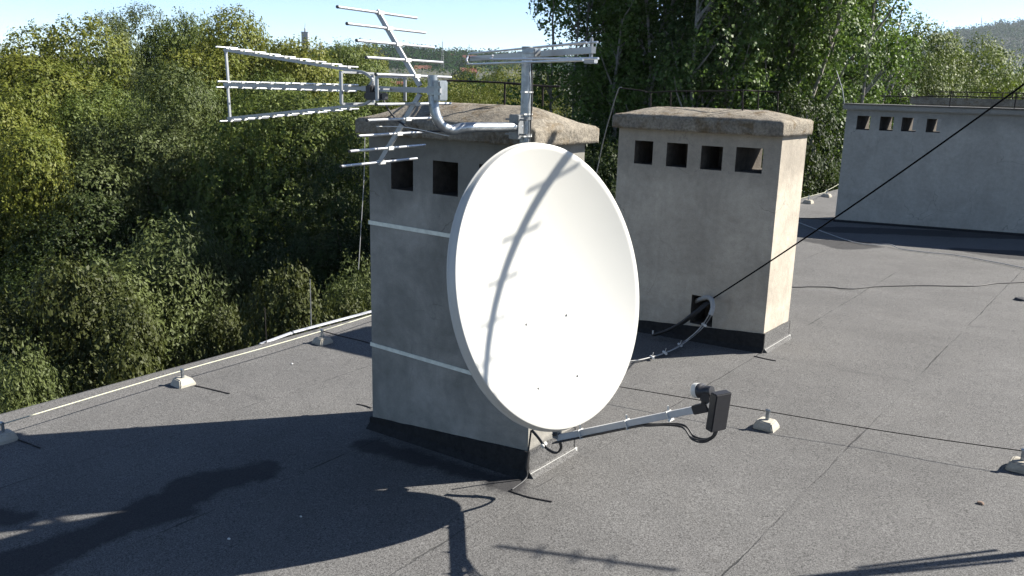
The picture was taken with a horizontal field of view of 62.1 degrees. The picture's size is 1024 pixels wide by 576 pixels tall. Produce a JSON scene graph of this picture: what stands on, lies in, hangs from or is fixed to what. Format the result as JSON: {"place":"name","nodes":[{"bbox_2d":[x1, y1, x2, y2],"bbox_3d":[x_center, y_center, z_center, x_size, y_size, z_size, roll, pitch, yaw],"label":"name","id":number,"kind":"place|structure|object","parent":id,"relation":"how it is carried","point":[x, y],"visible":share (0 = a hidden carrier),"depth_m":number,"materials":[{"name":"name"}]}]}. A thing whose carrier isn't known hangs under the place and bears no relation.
{"place":"outdoors","nodes":[
{"label":"outdoors","id":0,"kind":"place"},
{"bbox_2d":[0,55,753,124],"bbox_3d":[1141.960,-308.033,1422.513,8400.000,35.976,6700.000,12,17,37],"label":"ground","id":1,"kind":"structure","parent":0,"point":[426,72],"depth_m":648.91,"materials":[{"name":"green plant"}]},
{"bbox_2d":[0,330,95,413],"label":"tall shrub","id":2,"kind":"object","parent":1,"relation":"on","point":[41,393],"visible":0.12,"depth_m":15.15,"materials":[{"name":"green plant"}]},
{"bbox_2d":[0,208,123,382],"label":"broadleaf tree","id":3,"kind":"object","parent":1,"relation":"on","point":[16,282],"visible":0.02,"depth_m":26.32,"materials":[{"name":"green plant"}]},
{"bbox_2d":[0,82,127,296],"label":"broadleaf tree","id":4,"kind":"object","parent":1,"relation":"on","point":[28,167],"visible":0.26,"depth_m":27.64,"materials":[{"name":"green plant"}]},
{"bbox_2d":[0,11,138,140],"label":"broadleaf tree","id":5,"kind":"object","parent":1,"relation":"on","point":[49,75],"visible":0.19,"depth_m":35.23,"materials":[{"name":"green plant"}]},
{"bbox_2d":[0,243,150,401],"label":"tall shrub","id":6,"kind":"object","parent":1,"relation":"on","point":[55,320],"visible":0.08,"depth_m":17.09,"materials":[{"name":"green plant"}]},
{"bbox_2d":[1,75,171,246],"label":"broadleaf tree","id":7,"kind":"object","parent":1,"relation":"on","point":[100,104],"visible":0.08,"depth_m":31.43,"materials":[{"name":"green plant"}]},
{"bbox_2d":[0,192,179,388],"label":"broadleaf tree","id":8,"kind":"object","parent":1,"relation":"on","point":[52,243],"visible":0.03,"depth_m":26.27,"materials":[{"name":"green plant"}]},
{"bbox_2d":[52,288,174,396],"bbox_3d":[-7.542,7.238,17.613,4.566,14.716,4.794,5,14,13],"label":"tall shrub","id":9,"kind":"object","parent":1,"relation":"on","point":[104,370],"visible":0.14,"depth_m":16.24,"materials":[{"name":"green plant"}]},
{"bbox_2d":[105,14,126,56],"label":"conifer tree","id":10,"kind":"object","parent":1,"relation":"on","point":[113,29],"depth_m":59.29,"materials":[{"name":"green plant"}]},
{"bbox_2d":[75,7,169,106],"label":"broadleaf tree","id":11,"kind":"object","parent":1,"relation":"on","point":[133,59],"visible":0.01,"depth_m":40.23,"materials":[{"name":"green plant"}]},
{"bbox_2d":[79,0,178,75],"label":"broadleaf tree","id":12,"kind":"object","parent":1,"relation":"on","point":[133,17],"visible":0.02,"depth_m":43.19,"materials":[{"name":"green plant"}]},
{"bbox_2d":[49,200,256,372],"bbox_3d":[-8.705,5.710,21.980,6.914,15.877,6.506,-9,17,-37],"label":"tall shrub","id":13,"kind":"object","parent":1,"relation":"on","point":[185,266],"visible":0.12,"depth_m":19.92,"materials":[{"name":"green plant"}]},
{"bbox_2d":[39,50,278,274],"bbox_3d":[-12.804,0.814,32.361,9.488,18.971,9.403,-3,14,-18],"label":"broadleaf tree","id":14,"kind":"object","parent":1,"relation":"on","point":[156,149],"visible":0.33,"depth_m":28.80,"materials":[{"name":"green plant"}]},
{"bbox_2d":[130,6,232,94],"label":"broadleaf tree","id":15,"kind":"object","parent":1,"relation":"on","point":[181,36],"visible":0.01,"depth_m":42.27,"materials":[{"name":"green plant"}]},
{"bbox_2d":[133,216,265,362],"bbox_3d":[-9.899,4.226,29.053,8.489,13.822,8.351,4,14,10],"label":"broadleaf tree","id":16,"kind":"object","parent":1,"relation":"on","point":[223,241],"depth_m":26.64,"materials":[{"name":"green plant"}]},
{"bbox_2d":[160,291,251,368],"bbox_3d":[-6.503,7.077,19.059,3.970,14.288,4.168,13,18,40],"label":"tall shrub","id":17,"kind":"object","parent":1,"relation":"on","point":[209,340],"visible":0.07,"depth_m":17.75,"materials":[{"name":"green plant"}]},
{"bbox_2d":[152,64,312,222],"bbox_3d":[-11.223,0.130,35.941,8.159,18.669,8.683,-11,18,-43],"label":"broadleaf tree","id":18,"kind":"object","parent":1,"relation":"on","point":[269,77],"visible":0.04,"depth_m":33.10,"materials":[{"name":"green plant"}]},
{"bbox_2d":[121,3,346,138],"bbox_3d":[-12.400,-2.401,40.105,10.572,21.480,10.165,5,14,13],"label":"broadleaf tree","id":19,"kind":"object","parent":1,"relation":"on","point":[212,63],"visible":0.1,"depth_m":37.18,"materials":[{"name":"green plant"}]},
{"bbox_2d":[193,239,276,344],"bbox_3d":[-7.106,5.890,23.142,3.752,14.810,3.573,-7,16,-33],"label":"tall shrub","id":20,"kind":"object","parent":1,"relation":"on","point":[251,275],"visible":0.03,"depth_m":21.21,"materials":[{"name":"green plant"}]},
{"bbox_2d":[149,78,371,282],"bbox_3d":[-7.093,1.659,31.392,10.310,18.225,9.689,-10,18,-41],"label":"broadleaf tree","id":21,"kind":"object","parent":1,"relation":"on","point":[328,135],"visible":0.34,"depth_m":27.37,"materials":[{"name":"green plant"}]},
{"bbox_2d":[164,134,369,327],"bbox_3d":[-7.798,3.168,28.666,8.351,16.475,8.489,2,13,3],"label":"broadleaf tree","id":22,"kind":"object","parent":1,"relation":"on","point":[289,207],"visible":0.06,"depth_m":26.22,"materials":[{"name":"green plant"}]},
{"bbox_2d":[233,254,370,350],"bbox_3d":[-4.147,6.753,18.685,4.585,15.306,4.367,12,17,39],"label":"tall shrub","id":23,"kind":"object","parent":1,"relation":"on","point":[291,308],"visible":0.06,"depth_m":17.02,"materials":[{"name":"green plant"}]},
{"bbox_2d":[236,152,370,331],"bbox_3d":[-4.822,4.143,25.415,7.428,16.222,7.307,-4,14,-21],"label":"broadleaf tree","id":24,"kind":"object","parent":1,"relation":"on","point":[320,271],"visible":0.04,"depth_m":23.90,"materials":[{"name":"green plant"}]},
{"bbox_2d":[301,28,309,54],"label":"water tower","id":25,"kind":"structure","parent":1,"relation":"on","point":[305,33],"depth_m":613.61,"materials":[{"name":"grey concrete"}]},
{"bbox_2d":[315,243,370,325],"bbox_3d":[-3.343,6.464,20.056,4.019,15.234,4.270,1,13,-3],"label":"tall shrub","id":26,"kind":"object","parent":1,"relation":"on","point":[359,289],"visible":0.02,"depth_m":18.24,"materials":[{"name":"green plant"}]},
{"bbox_2d":[287,36,403,215],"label":"broadleaf tree","id":27,"kind":"object","parent":1,"relation":"on","point":[349,57],"visible":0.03,"depth_m":47.95,"materials":[{"name":"green plant"}]},
{"bbox_2d":[338,43,402,108],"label":"broadleaf tree","id":28,"kind":"object","parent":1,"relation":"on","point":[381,62],"depth_m":55.02,"materials":[{"name":"green plant"}]},
{"bbox_2d":[414,65,431,68],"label":"house","id":29,"kind":"structure","parent":1,"relation":"on","point":[420,66],"depth_m":695.69,"materials":[{"name":"beige ceramic"}]},
{"bbox_2d":[388,67,500,109],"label":"broadleaf tree","id":30,"kind":"object","parent":1,"relation":"on","point":[462,93],"visible":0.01,"depth_m":46.52,"materials":[{"name":"green plant"}]},
{"bbox_2d":[448,66,469,84],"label":"broadleaf tree","id":31,"kind":"object","parent":1,"relation":"on","point":[454,74],"visible":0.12,"depth_m":393.17,"materials":[{"name":"green plant"}]},
{"bbox_2d":[394,59,538,108],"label":"broadleaf tree","id":32,"kind":"object","parent":1,"relation":"on","point":[466,96],"visible":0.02,"depth_m":42.21,"materials":[{"name":"green plant"}]},
{"bbox_2d":[457,71,476,85],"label":"broadleaf tree","id":33,"kind":"object","parent":1,"relation":"on","point":[468,76],"visible":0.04,"depth_m":344.51,"materials":[{"name":"green plant"}]},
{"bbox_2d":[461,66,476,74],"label":"house","id":34,"kind":"structure","parent":1,"relation":"on","point":[475,70],"depth_m":405.68,"materials":[{"name":"beige ceramic"}]},
{"bbox_2d":[453,75,489,93],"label":"broadleaf tree","id":35,"kind":"object","parent":1,"relation":"on","point":[471,85],"visible":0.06,"depth_m":211.42,"materials":[{"name":"green plant"}]},
{"bbox_2d":[465,77,492,95],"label":"broadleaf tree","id":36,"kind":"object","parent":1,"relation":"on","point":[477,85],"depth_m":214.17,"materials":[{"name":"green plant"}]},
{"bbox_2d":[478,71,496,86],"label":"broadleaf tree","id":37,"kind":"object","parent":1,"relation":"on","point":[487,78],"visible":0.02,"depth_m":316.62,"materials":[{"name":"green plant"}]},
{"bbox_2d":[481,85,515,103],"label":"broadleaf tree","id":38,"kind":"object","parent":1,"relation":"on","point":[495,94],"visible":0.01,"depth_m":140.38,"materials":[{"name":"green plant"}]},
{"bbox_2d":[488,66,510,88],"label":"broadleaf tree","id":39,"kind":"object","parent":1,"relation":"on","point":[500,75],"visible":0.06,"depth_m":362.31,"materials":[{"name":"green plant"}]},
{"bbox_2d":[473,64,578,117],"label":"broadleaf tree","id":40,"kind":"object","parent":1,"relation":"on","point":[497,98],"depth_m":39.34,"materials":[{"name":"green plant"}]},
{"bbox_2d":[536,66,601,154],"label":"broadleaf tree","id":41,"kind":"object","parent":1,"relation":"on","point":[553,106],"visible":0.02,"depth_m":57.79,"materials":[{"name":"green plant"}]},
{"bbox_2d":[497,0,657,191],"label":"poplar tree","id":42,"kind":"object","parent":1,"relation":"on","point":[574,77],"visible":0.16,"depth_m":22.91,"materials":[{"name":"green plant"}]},
{"bbox_2d":[573,107,618,199],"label":"broadleaf tree","id":43,"kind":"object","parent":1,"relation":"on","point":[594,116],"depth_m":21.16,"materials":[{"name":"green plant"}]},
{"bbox_2d":[584,138,617,199],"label":"broadleaf tree","id":44,"kind":"object","parent":1,"relation":"on","point":[613,159],"depth_m":20.02,"materials":[{"name":"green plant"}]},
{"bbox_2d":[578,1,657,157],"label":"poplar tree","id":45,"kind":"object","parent":1,"relation":"on","point":[598,80],"depth_m":29.03,"materials":[{"name":"green plant"}]},
{"bbox_2d":[565,0,690,185],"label":"poplar tree","id":46,"kind":"object","parent":1,"relation":"on","point":[585,13],"visible":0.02,"depth_m":24.55,"materials":[{"name":"green plant"}]},
{"bbox_2d":[577,0,750,181],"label":"poplar tree","id":47,"kind":"object","parent":1,"relation":"on","point":[665,76],"visible":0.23,"depth_m":22.12,"materials":[{"name":"green plant"}]},
{"bbox_2d":[630,0,755,109],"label":"poplar tree","id":48,"kind":"object","parent":1,"relation":"on","point":[656,16],"depth_m":23.11,"materials":[{"name":"green plant"}]},
{"bbox_2d":[666,0,813,167],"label":"poplar tree","id":49,"kind":"object","parent":1,"relation":"on","point":[753,31],"visible":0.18,"depth_m":21.58,"materials":[{"name":"green plant"}]},
{"bbox_2d":[703,0,871,194],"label":"poplar tree","id":50,"kind":"object","parent":1,"relation":"on","point":[804,43],"visible":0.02,"depth_m":23.10,"materials":[{"name":"green plant"}]},
{"bbox_2d":[761,83,841,198],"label":"broadleaf tree","id":51,"kind":"object","parent":1,"relation":"on","point":[831,182],"visible":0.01,"depth_m":20.93,"materials":[{"name":"green plant"}]},
{"bbox_2d":[728,0,883,195],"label":"poplar tree","id":52,"kind":"object","parent":1,"relation":"on","point":[832,37],"visible":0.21,"depth_m":22.29,"materials":[{"name":"green plant"}]},
{"bbox_2d":[807,0,930,187],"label":"poplar tree","id":53,"kind":"object","parent":1,"relation":"on","point":[894,60],"visible":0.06,"depth_m":24.30,"materials":[{"name":"green plant"}]},
{"bbox_2d":[814,0,931,158],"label":"poplar tree","id":54,"kind":"object","parent":1,"relation":"on","point":[898,24],"visible":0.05,"depth_m":26.79,"materials":[{"name":"green plant"}]},
{"bbox_2d":[861,62,917,128],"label":"broadleaf tree","id":55,"kind":"object","parent":1,"relation":"on","point":[901,91],"depth_m":28.29,"materials":[{"name":"green plant"}]},
{"bbox_2d":[853,50,971,129],"bbox_3d":[15.756,0.074,36.908,7.139,20.077,7.597,2,13,2],"label":"broadleaf tree","id":56,"kind":"object","parent":1,"relation":"on","point":[924,83],"visible":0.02,"depth_m":33.38,"materials":[{"name":"green plant"}]},
{"bbox_2d":[874,9,1023,99],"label":"broadleaf tree","id":57,"kind":"object","parent":1,"relation":"on","point":[947,53],"visible":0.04,"depth_m":42.80,"materials":[{"name":"green plant"}]},
{"bbox_2d":[929,28,1023,98],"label":"broadleaf tree","id":58,"kind":"object","parent":1,"relation":"on","point":[984,55],"depth_m":46.79,"materials":[{"name":"green plant"}]},
{"bbox_2d":[1008,69,1023,99],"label":"broadleaf tree","id":59,"kind":"object","parent":1,"relation":"on","point":[1017,79],"depth_m":49.35,"materials":[{"name":"green plant"}]},
{"bbox_3d":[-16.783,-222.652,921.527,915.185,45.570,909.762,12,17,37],"label":"town ridge","id":60,"kind":"structure","parent":1,"relation":"on","visible":0},
{"bbox_2d":[241,39,861,74],"bbox_3d":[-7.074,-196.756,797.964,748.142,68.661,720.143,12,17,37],"label":"ridge wood","id":61,"kind":"object","parent":60,"relation":"on","point":[451,62],"visible":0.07,"depth_m":750.78,"materials":[{"name":"green plant"}]},
{"bbox_3d":[12.242,6.489,12.384,16.829,15.775,40.001,12,17,37],"label":"apartment block","id":62,"kind":"object","parent":1,"relation":"on","visible":0},
{"bbox_2d":[0,189,1023,575],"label":"roof","id":63,"kind":"structure","parent":62,"relation":"on","point":[274,463],"depth_m":4.17,"materials":[{"name":"asphalt"}]},
{"bbox_2d":[0,421,18,445],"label":"conductor holder","id":64,"kind":"object","parent":63,"relation":"on","point":[7,436],"visible":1,"depth_m":4.52,"materials":[{"name":"concrete"}]},
{"bbox_2d":[18,439,40,448],"bbox_3d":[-2.566,0.821,4.502,0.250,0.013,0.009,10,16,31],"label":"bitumen seam","id":65,"kind":"object","parent":63,"relation":"on","point":[29,443],"visible":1,"depth_m":4.49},
{"bbox_2d":[170,368,195,388],"bbox_3d":[-2.092,0.566,5.404,0.117,0.113,0.118,12,17,37],"label":"conductor holder","id":66,"kind":"object","parent":63,"relation":"on","point":[182,381],"visible":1,"depth_m":5.38,"materials":[{"name":"concrete"}]},
{"bbox_2d":[0,184,838,424],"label":"lightning wire","id":67,"kind":"object","parent":66,"relation":"attached to","point":[194,367],"visible":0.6,"depth_m":5.35,"materials":[{"name":"silver metal"}]},
{"bbox_2d":[195,385,229,393],"bbox_3d":[-1.872,0.634,5.313,0.313,0.016,0.013,9,15,29],"label":"bitumen seam","id":68,"kind":"object","parent":63,"relation":"on","point":[212,389],"visible":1,"depth_m":5.31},
{"bbox_2d":[259,310,370,343],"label":"eave trim","id":69,"kind":"structure","parent":63,"relation":"attached to","point":[317,326],"depth_m":6.69,"materials":[{"name":"metal"}]},
{"bbox_2d":[310,281,311,329],"bbox_3d":[-1.581,0.203,6.683,0.012,0.557,0.011,-6,15,-29],"label":"lightning rod","id":70,"kind":"object","parent":69,"relation":"attached to","point":[310,306],"visible":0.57,"depth_m":6.67,"materials":[{"name":"metal"}]},
{"bbox_2d":[312,329,332,345],"bbox_3d":[-1.408,0.359,6.305,0.117,0.113,0.119,12,17,37],"label":"conductor holder","id":71,"kind":"object","parent":63,"relation":"on","point":[322,340],"visible":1,"depth_m":6.28,"materials":[{"name":"concrete"}]},
{"bbox_2d":[264,308,369,343],"bbox_3d":[-1.375,0.333,6.221,0.918,0.320,0.132,6,14,18],"label":"conductor branch","id":72,"kind":"object","parent":71,"relation":"attached to","point":[323,331],"visible":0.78,"depth_m":6.26,"materials":[{"name":"metal"}]},
{"bbox_2d":[355,101,598,479],"bbox_3d":[-0.208,0.015,4.303,1.127,1.860,0.513,12,17,37],"label":"chimney","id":73,"kind":"object","parent":63,"relation":"on","point":[446,411],"visible":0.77,"depth_m":4.23,"materials":[{"name":"concrete"}]},
{"bbox_2d":[368,46,532,374],"bbox_3d":[-0.360,-0.316,3.986,1.131,1.562,0.971,12,17,37],"label":"antenna mast","id":74,"kind":"object","parent":73,"relation":"attached to","point":[516,126],"visible":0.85,"depth_m":3.52,"materials":[{"name":"metal"}]},
{"bbox_2d":[215,5,451,269],"bbox_3d":[-0.727,-0.614,3.543,1.127,1.024,0.516,12,17,37],"label":"television antenna","id":75,"kind":"object","parent":74,"relation":"attached to","point":[374,90],"visible":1,"depth_m":3.34,"materials":[{"name":"metal"}]},
{"bbox_2d":[466,37,598,64],"bbox_3d":[-0.035,-1.014,3.693,0.258,0.094,1.843,-3,14,-20],"label":"vhf antenna","id":76,"kind":"object","parent":74,"relation":"attached to","point":[543,55],"visible":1,"depth_m":3.37,"materials":[{"name":"metal"}]},
{"bbox_2d":[442,79,559,105],"bbox_3d":[-0.052,-0.897,3.949,0.549,0.126,0.047,2,13,3],"label":"conductor railing","id":77,"kind":"object","parent":73,"relation":"on","point":[514,83],"visible":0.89,"depth_m":3.95,"materials":[{"name":"metal"}]},
{"bbox_2d":[446,142,730,489],"bbox_3d":[0.206,0.241,3.396,0.965,1.580,1.034,-2,14,-13],"label":"satellite dish","id":78,"kind":"object","parent":73,"relation":"attached to","point":[542,286],"visible":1,"depth_m":3.54,"materials":[{"name":"metal"}]},
{"bbox_2d":[508,490,551,501],"bbox_3d":[0.078,0.940,3.833,0.225,0.012,0.020,9,15,30],"label":"bitumen seam","id":79,"kind":"object","parent":63,"relation":"on","point":[530,497],"visible":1,"depth_m":3.82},
{"bbox_2d":[630,295,714,362],"bbox_3d":[0.904,0.268,5.977,1.183,0.403,0.466,-5,15,-24],"label":"cable bundle","id":80,"kind":"object","parent":63,"relation":"on","point":[705,304],"visible":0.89,"depth_m":6.12,"materials":[{"name":"black rubber"}]},
{"bbox_2d":[713,83,1023,297],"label":"overhead cable","id":81,"kind":"object","parent":80,"relation":"attached to","point":[958,131],"visible":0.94,"depth_m":5.12,"materials":[{"name":"black rubber"}]},
{"bbox_2d":[612,106,813,353],"bbox_3d":[1.418,-0.419,6.333,1.323,1.805,0.578,12,17,37],"label":"chimney","id":82,"kind":"object","parent":63,"relation":"on","point":[707,204],"visible":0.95,"depth_m":6.07,"materials":[{"name":"paint"}]},
{"bbox_2d":[620,87,779,111],"bbox_3d":[1.319,-1.385,6.250,1.287,0.159,0.210,12,17,37],"label":"conductor railing","id":83,"kind":"object","parent":82,"relation":"on","point":[758,91],"visible":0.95,"depth_m":6.08,"materials":[{"name":"metal"}]},
{"bbox_2d":[596,87,621,173],"bbox_3d":[0.788,-1.200,6.994,0.040,0.886,0.521,-2,14,-16],"label":"loose wire","id":84,"kind":"object","parent":83,"relation":"attached to","point":[606,129],"visible":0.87,"depth_m":7.03,"materials":[{"name":"metal"}]},
{"bbox_2d":[753,409,779,432],"bbox_3d":[1.377,0.707,4.591,0.116,0.113,0.115,12,17,37],"label":"conductor holder","id":85,"kind":"object","parent":63,"relation":"on","point":[766,423],"visible":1,"depth_m":4.57,"materials":[{"name":"concrete"}]},
{"bbox_2d":[619,386,1020,450],"bbox_3d":[1.809,0.704,4.403,3.458,0.140,0.097,8,15,26],"label":"lightning wire","id":86,"kind":"object","parent":85,"relation":"attached to","point":[835,423],"visible":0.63,"depth_m":4.41,"materials":[{"name":"grey metal"}]},
{"bbox_2d":[803,195,813,203],"bbox_3d":[4.967,-1.481,14.247,0.152,0.143,0.150,12,17,37],"label":"conductor holder","id":87,"kind":"object","parent":63,"relation":"on","point":[806,201],"visible":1,"depth_m":14.21,"materials":[{"name":"concrete"}]},
{"bbox_2d":[821,189,831,197],"bbox_3d":[5.600,-1.682,15.125,0.152,0.143,0.156,12,17,37],"label":"conductor holder","id":88,"kind":"object","parent":63,"relation":"on","point":[826,195],"visible":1,"depth_m":15.09,"materials":[{"name":"concrete"}]},
{"bbox_2d":[792,282,1023,288],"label":"loose wire","id":89,"kind":"object","parent":63,"relation":"on","point":[905,285],"visible":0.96,"depth_m":7.98,"materials":[{"name":"black rubber"}]},
{"bbox_2d":[798,222,1023,267],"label":"loose wire","id":90,"kind":"object","parent":63,"relation":"on","point":[913,250],"visible":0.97,"depth_m":9.77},
{"bbox_2d":[833,103,1023,235],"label":"chimney","id":91,"kind":"object","parent":63,"relation":"on","point":[969,178],"visible":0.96,"depth_m":11.29,"materials":[{"name":"paint"}]},
{"bbox_2d":[836,70,844,102],"bbox_3d":[4.598,-2.787,11.897,0.182,0.501,0.013,12,17,37],"label":"lightning rod","id":92,"kind":"object","parent":91,"relation":"on","point":[841,87],"visible":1,"depth_m":11.88,"materials":[{"name":"metal"}]},
{"bbox_2d":[880,91,1023,107],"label":"conductor railing","id":93,"kind":"object","parent":91,"relation":"on","point":[951,95],"visible":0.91,"depth_m":11.28,"materials":[{"name":"metal"}]},
{"bbox_2d":[910,97,1023,130],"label":"chimney","id":94,"kind":"object","parent":63,"relation":"on","point":[964,102],"visible":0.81,"depth_m":18.06,"materials":[{"name":"concrete"}]},
{"bbox_2d":[938,91,1023,99],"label":"conductor railing","id":95,"kind":"object","parent":94,"relation":"on","point":[982,92],"visible":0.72,"depth_m":18.09,"materials":[{"name":"metal"}]},
{"bbox_2d":[1005,448,1023,473],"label":"conductor holder","id":96,"kind":"object","parent":63,"relation":"on","point":[1015,464],"visible":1,"depth_m":4.04,"materials":[{"name":"concrete"}]},
{"bbox_2d":[1014,297,1023,300],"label":"roof vent","id":97,"kind":"object","parent":63,"relation":"on","point":[1019,298],"visible":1,"depth_m":7.39,"materials":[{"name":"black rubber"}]},
{"bbox_2d":[0,0,1023,57],"label":"sky","id":98,"kind":"structure","parent":0,"point":[474,24],"materials":[{"name":"white"}]},
{"bbox_2d":[885,17,1023,79],"bbox_3d":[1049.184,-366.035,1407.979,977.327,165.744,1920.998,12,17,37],"label":"hill","id":99,"kind":"structure","parent":0,"point":[1006,28],"depth_m":1225.72,"materials":[{"name":"green plant"}]}
]}

